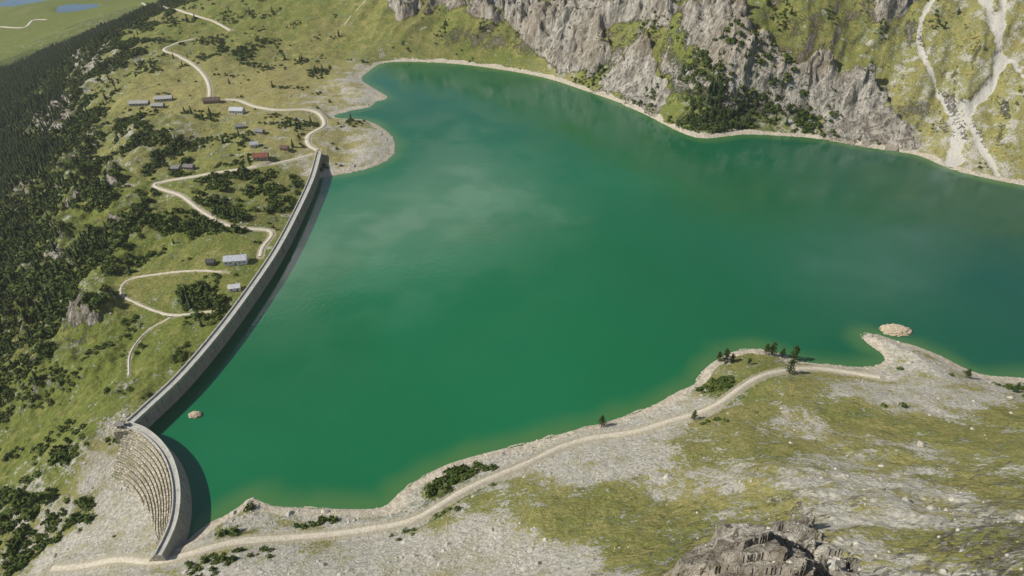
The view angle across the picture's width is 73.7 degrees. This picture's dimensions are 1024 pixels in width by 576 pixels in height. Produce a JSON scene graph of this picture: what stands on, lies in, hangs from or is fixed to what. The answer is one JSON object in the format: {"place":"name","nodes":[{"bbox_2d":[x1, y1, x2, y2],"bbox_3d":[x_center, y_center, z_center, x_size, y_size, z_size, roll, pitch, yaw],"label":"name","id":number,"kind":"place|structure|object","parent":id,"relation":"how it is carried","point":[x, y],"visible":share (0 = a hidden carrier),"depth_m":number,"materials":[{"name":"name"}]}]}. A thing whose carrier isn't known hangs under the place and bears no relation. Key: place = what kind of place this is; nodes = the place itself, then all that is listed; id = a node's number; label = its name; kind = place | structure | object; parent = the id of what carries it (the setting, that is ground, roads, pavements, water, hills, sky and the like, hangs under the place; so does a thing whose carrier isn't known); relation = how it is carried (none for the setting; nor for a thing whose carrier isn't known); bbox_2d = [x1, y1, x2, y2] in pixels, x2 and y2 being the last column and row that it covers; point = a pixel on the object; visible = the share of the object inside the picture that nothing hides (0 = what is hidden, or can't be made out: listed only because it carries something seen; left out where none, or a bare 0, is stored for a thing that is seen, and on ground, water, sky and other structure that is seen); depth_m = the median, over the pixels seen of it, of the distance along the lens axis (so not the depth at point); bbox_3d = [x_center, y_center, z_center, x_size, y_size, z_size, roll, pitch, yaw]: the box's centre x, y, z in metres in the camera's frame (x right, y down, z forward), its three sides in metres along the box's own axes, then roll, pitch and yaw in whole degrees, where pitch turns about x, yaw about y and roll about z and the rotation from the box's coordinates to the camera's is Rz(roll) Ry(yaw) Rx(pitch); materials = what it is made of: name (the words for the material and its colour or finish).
{"place":"outdoors","nodes":[
{"label":"outdoors","id":0,"kind":"place"},
{"bbox_2d":[0,0,45,6],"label":"pond water","id":1,"kind":"structure","parent":0,"point":[10,3],"depth_m":2095.30,"materials":[{"name":"blue liquid"}]},
{"bbox_2d":[0,19,45,27],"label":"valley road","id":2,"kind":"structure","parent":0,"point":[29,23],"depth_m":1799.28,"materials":[{"name":"beige gravel"}]},
{"bbox_2d":[56,4,98,12],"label":"pond water","id":3,"kind":"structure","parent":0,"point":[71,7],"depth_m":1965.70,"materials":[{"name":"blue liquid"}]},
{"bbox_2d":[142,3,230,30],"bbox_3d":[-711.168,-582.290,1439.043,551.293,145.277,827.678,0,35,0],"label":"gravel road","id":4,"kind":"structure","parent":0,"point":[223,26],"depth_m":1107.99,"materials":[{"name":"beige gravel"}]},
{"bbox_2d":[163,39,211,96],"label":"gravel road","id":5,"kind":"structure","parent":0,"point":[209,87],"depth_m":939.77,"materials":[{"name":"beige gravel"}]},
{"bbox_2d":[153,154,313,255],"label":"gravel road","id":6,"kind":"structure","parent":0,"point":[271,232],"depth_m":635.33,"materials":[{"name":"beige gravel"}]},
{"bbox_2d":[225,99,326,150],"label":"gravel road","id":7,"kind":"structure","parent":0,"point":[308,136],"depth_m":806.82,"materials":[{"name":"beige gravel"}]},
{"bbox_2d":[50,367,879,570],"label":"gravel road","id":8,"kind":"structure","parent":0,"point":[426,513],"depth_m":346.64,"materials":[{"name":"beige gravel"}]},
{"bbox_2d":[0,0,1023,575],"bbox_3d":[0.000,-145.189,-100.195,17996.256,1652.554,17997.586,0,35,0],"label":"terrain","id":9,"kind":"structure","parent":0,"point":[946,82],"depth_m":472.29,"materials":[{"name":"green plant"}]},
{"bbox_2d":[128,99,149,105],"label":"stone barn","id":10,"kind":"structure","parent":9,"relation":"on","point":[143,102],"depth_m":835.44,"materials":[{"name":"grey stone"}]},
{"bbox_2d":[128,317,169,375],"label":"footpath","id":11,"kind":"structure","parent":9,"relation":"on","point":[137,342],"depth_m":480.54,"materials":[{"name":"beige gravel"}]},
{"bbox_2d":[150,102,164,107],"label":"stone barn","id":12,"kind":"structure","parent":9,"relation":"on","point":[157,105],"depth_m":818.07,"materials":[{"name":"grey stone"}]},
{"bbox_2d":[153,95,172,101],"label":"stone barn","id":13,"kind":"structure","parent":9,"relation":"on","point":[163,98],"depth_m":837.46,"materials":[{"name":"grey stone"}]},
{"bbox_2d":[119,270,220,316],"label":"footpath","id":14,"kind":"structure","parent":9,"relation":"on","point":[146,307],"depth_m":523.71,"materials":[{"name":"beige gravel"}]},
{"bbox_2d":[170,164,181,170],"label":"stone hut","id":15,"kind":"object","parent":9,"relation":"on","point":[174,167],"visible":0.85,"depth_m":692.68,"materials":[{"name":"grey stone"}]},
{"bbox_2d":[182,163,195,169],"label":"stone hut","id":16,"kind":"object","parent":9,"relation":"on","point":[190,166],"visible":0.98,"depth_m":686.94,"materials":[{"name":"grey stone"}]},
{"bbox_2d":[205,258,215,265],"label":"stone hut","id":17,"kind":"object","parent":9,"relation":"on","point":[210,262],"visible":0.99,"depth_m":539.23,"materials":[{"name":"grey stone"}]},
{"bbox_2d":[203,98,219,103],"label":"walls","id":18,"kind":"structure","parent":9,"relation":"on","point":[209,102],"depth_m":822.79,"materials":[{"name":"wood"}]},
{"bbox_2d":[202,97,219,101],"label":"roof","id":19,"kind":"structure","parent":18,"relation":"on","point":[210,99],"depth_m":822.33,"materials":[{"name":"stone"}]},
{"bbox_2d":[229,285,240,291],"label":"walls","id":20,"kind":"structure","parent":9,"relation":"on","point":[235,290],"depth_m":512.21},
{"bbox_2d":[227,283,239,289],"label":"roof","id":21,"kind":"structure","parent":20,"relation":"on","point":[233,286],"depth_m":511.31,"materials":[{"name":"grey metal"}]},
{"bbox_2d":[224,254,248,265],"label":"walls","id":22,"kind":"structure","parent":9,"relation":"on","point":[237,263],"depth_m":537.69,"materials":[{"name":"grey stone"}]},
{"bbox_2d":[223,254,246,261],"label":"roof","id":23,"kind":"structure","parent":22,"relation":"on","point":[233,258],"depth_m":536.78,"materials":[{"name":"grey metal"}]},
{"bbox_2d":[229,108,245,114],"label":"walls","id":24,"kind":"structure","parent":9,"relation":"on","point":[243,111],"depth_m":802.04,"materials":[{"name":"white paint"}]},
{"bbox_2d":[228,107,243,110],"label":"roof","id":25,"kind":"structure","parent":24,"relation":"on","point":[235,109],"depth_m":801.17,"materials":[{"name":"grey metal"}]},
{"bbox_2d":[234,123,243,128],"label":"stone hut","id":26,"kind":"object","parent":9,"relation":"on","point":[239,126],"visible":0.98,"depth_m":757.40,"materials":[{"name":"grey stone"}]},
{"bbox_2d":[254,128,264,133],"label":"stone hut","id":27,"kind":"object","parent":9,"relation":"on","point":[259,131],"visible":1,"depth_m":736.33,"materials":[{"name":"grey stone"}]},
{"bbox_2d":[253,153,268,160],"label":"walls","id":28,"kind":"structure","parent":9,"relation":"on","point":[264,159],"depth_m":684.70,"materials":[{"name":"stone"}]},
{"bbox_2d":[252,152,267,157],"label":"roof","id":29,"kind":"structure","parent":28,"relation":"on","point":[259,155],"depth_m":683.74,"materials":[{"name":"red tile"}]},
{"bbox_2d":[279,144,289,150],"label":"stone hut","id":30,"kind":"object","parent":9,"relation":"on","point":[285,147],"visible":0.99,"depth_m":705.38,"materials":[{"name":"brown stone"}]},
{"bbox_2d":[0,0,1020,392],"bbox_3d":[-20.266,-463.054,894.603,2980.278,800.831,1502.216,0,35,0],"label":"conifer forest","id":31,"kind":"object","parent":9,"relation":"on","point":[16,84],"visible":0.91,"depth_m":840.15,"materials":[{"name":"green plant"}]},
{"bbox_2d":[0,0,1023,575],"bbox_3d":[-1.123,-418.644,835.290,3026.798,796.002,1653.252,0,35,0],"label":"alder shrubs","id":32,"kind":"object","parent":9,"relation":"on","point":[22,500],"visible":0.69,"depth_m":634.03,"materials":[{"name":"green plant"}]},
{"bbox_2d":[598,415,606,427],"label":"pine tree","id":33,"kind":"object","parent":9,"relation":"on","point":[601,419],"visible":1,"depth_m":400.92,"materials":[{"name":"green plant"}]},
{"bbox_2d":[690,410,697,419],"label":"pine tree","id":34,"kind":"object","parent":9,"relation":"on","point":[693,415],"visible":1,"depth_m":396.25,"materials":[{"name":"green plant"}]},
{"bbox_2d":[716,351,721,361],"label":"pine tree","id":35,"kind":"object","parent":9,"relation":"on","point":[719,355],"visible":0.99,"depth_m":450.30,"materials":[{"name":"green plant"}]},
{"bbox_2d":[720,349,730,363],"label":"pine tree","id":36,"kind":"object","parent":9,"relation":"on","point":[726,354],"visible":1,"depth_m":444.84,"materials":[{"name":"green plant"}]},
{"bbox_2d":[761,344,770,354],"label":"pine tree","id":37,"kind":"object","parent":9,"relation":"on","point":[767,347],"visible":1,"depth_m":451.86,"materials":[{"name":"green plant"}]},
{"bbox_2d":[769,342,777,354],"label":"pine tree","id":38,"kind":"object","parent":9,"relation":"on","point":[773,351],"visible":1,"depth_m":450.96,"materials":[{"name":"green plant"}]},
{"bbox_2d":[780,348,786,356],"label":"pine tree","id":39,"kind":"object","parent":9,"relation":"on","point":[783,351],"visible":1,"depth_m":453.20,"materials":[{"name":"green plant"}]},
{"bbox_2d":[785,359,795,374],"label":"pine tree","id":40,"kind":"object","parent":9,"relation":"on","point":[790,369],"visible":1,"depth_m":430.05,"materials":[{"name":"green plant"}]},
{"bbox_2d":[788,345,799,360],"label":"pine tree","id":41,"kind":"object","parent":9,"relation":"on","point":[796,352],"visible":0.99,"depth_m":449.43,"materials":[{"name":"green plant"}]},
{"bbox_2d":[964,369,971,377],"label":"pine tree","id":42,"kind":"object","parent":9,"relation":"on","point":[968,373],"visible":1,"depth_m":429.58,"materials":[{"name":"green plant"}]},
{"bbox_2d":[3,4,1023,575],"bbox_3d":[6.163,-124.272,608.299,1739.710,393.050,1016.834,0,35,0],"label":"boulders","id":43,"kind":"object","parent":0,"point":[833,564],"depth_m":312.90,"materials":[{"name":"grey stone"}]},
{"bbox_2d":[110,421,191,560],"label":"arch dam","id":44,"kind":"structure","parent":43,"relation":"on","point":[148,469],"depth_m":370.80,"materials":[{"name":"concrete"}]},
{"bbox_2d":[113,421,130,443],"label":"dam junction platform","id":45,"kind":"structure","parent":44,"relation":"attached to","point":[118,433],"depth_m":390.13,"materials":[{"name":"grey concrete"}]},
{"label":"walls","id":46,"kind":"object","parent":44,"relation":"on","visible":0},
{"bbox_2d":[115,421,123,426],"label":"roof","id":47,"kind":"structure","parent":46,"relation":"on","point":[118,423],"depth_m":389.61,"materials":[{"name":"grey metal"}]},
{"bbox_2d":[126,151,321,428],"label":"gravity dam","id":48,"kind":"structure","parent":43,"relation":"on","point":[156,406],"depth_m":475.23,"materials":[{"name":"concrete"}]},
{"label":"walls","id":49,"kind":"object","parent":43,"relation":"on","visible":0},
{"bbox_2d":[249,141,257,145],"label":"roof","id":50,"kind":"structure","parent":49,"relation":"on","point":[253,143],"depth_m":710.61,"materials":[{"name":"grey metal"}]},
{"bbox_2d":[148,62,1023,539],"bbox_3d":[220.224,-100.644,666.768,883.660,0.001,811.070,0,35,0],"label":"lake water","id":51,"kind":"structure","parent":0,"point":[482,260],"depth_m":529.12,"materials":[{"name":"green liquid"}]},
{"bbox_2d":[188,411,202,418],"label":"rock islet","id":52,"kind":"object","parent":51,"relation":"in","point":[195,414],"visible":1,"depth_m":411.31,"materials":[{"name":"beige stone"}]},
{"bbox_2d":[878,323,911,336],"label":"rock islet","id":53,"kind":"object","parent":51,"relation":"in","point":[893,329],"visible":1,"depth_m":477.62,"materials":[{"name":"beige stone"}]}
]}

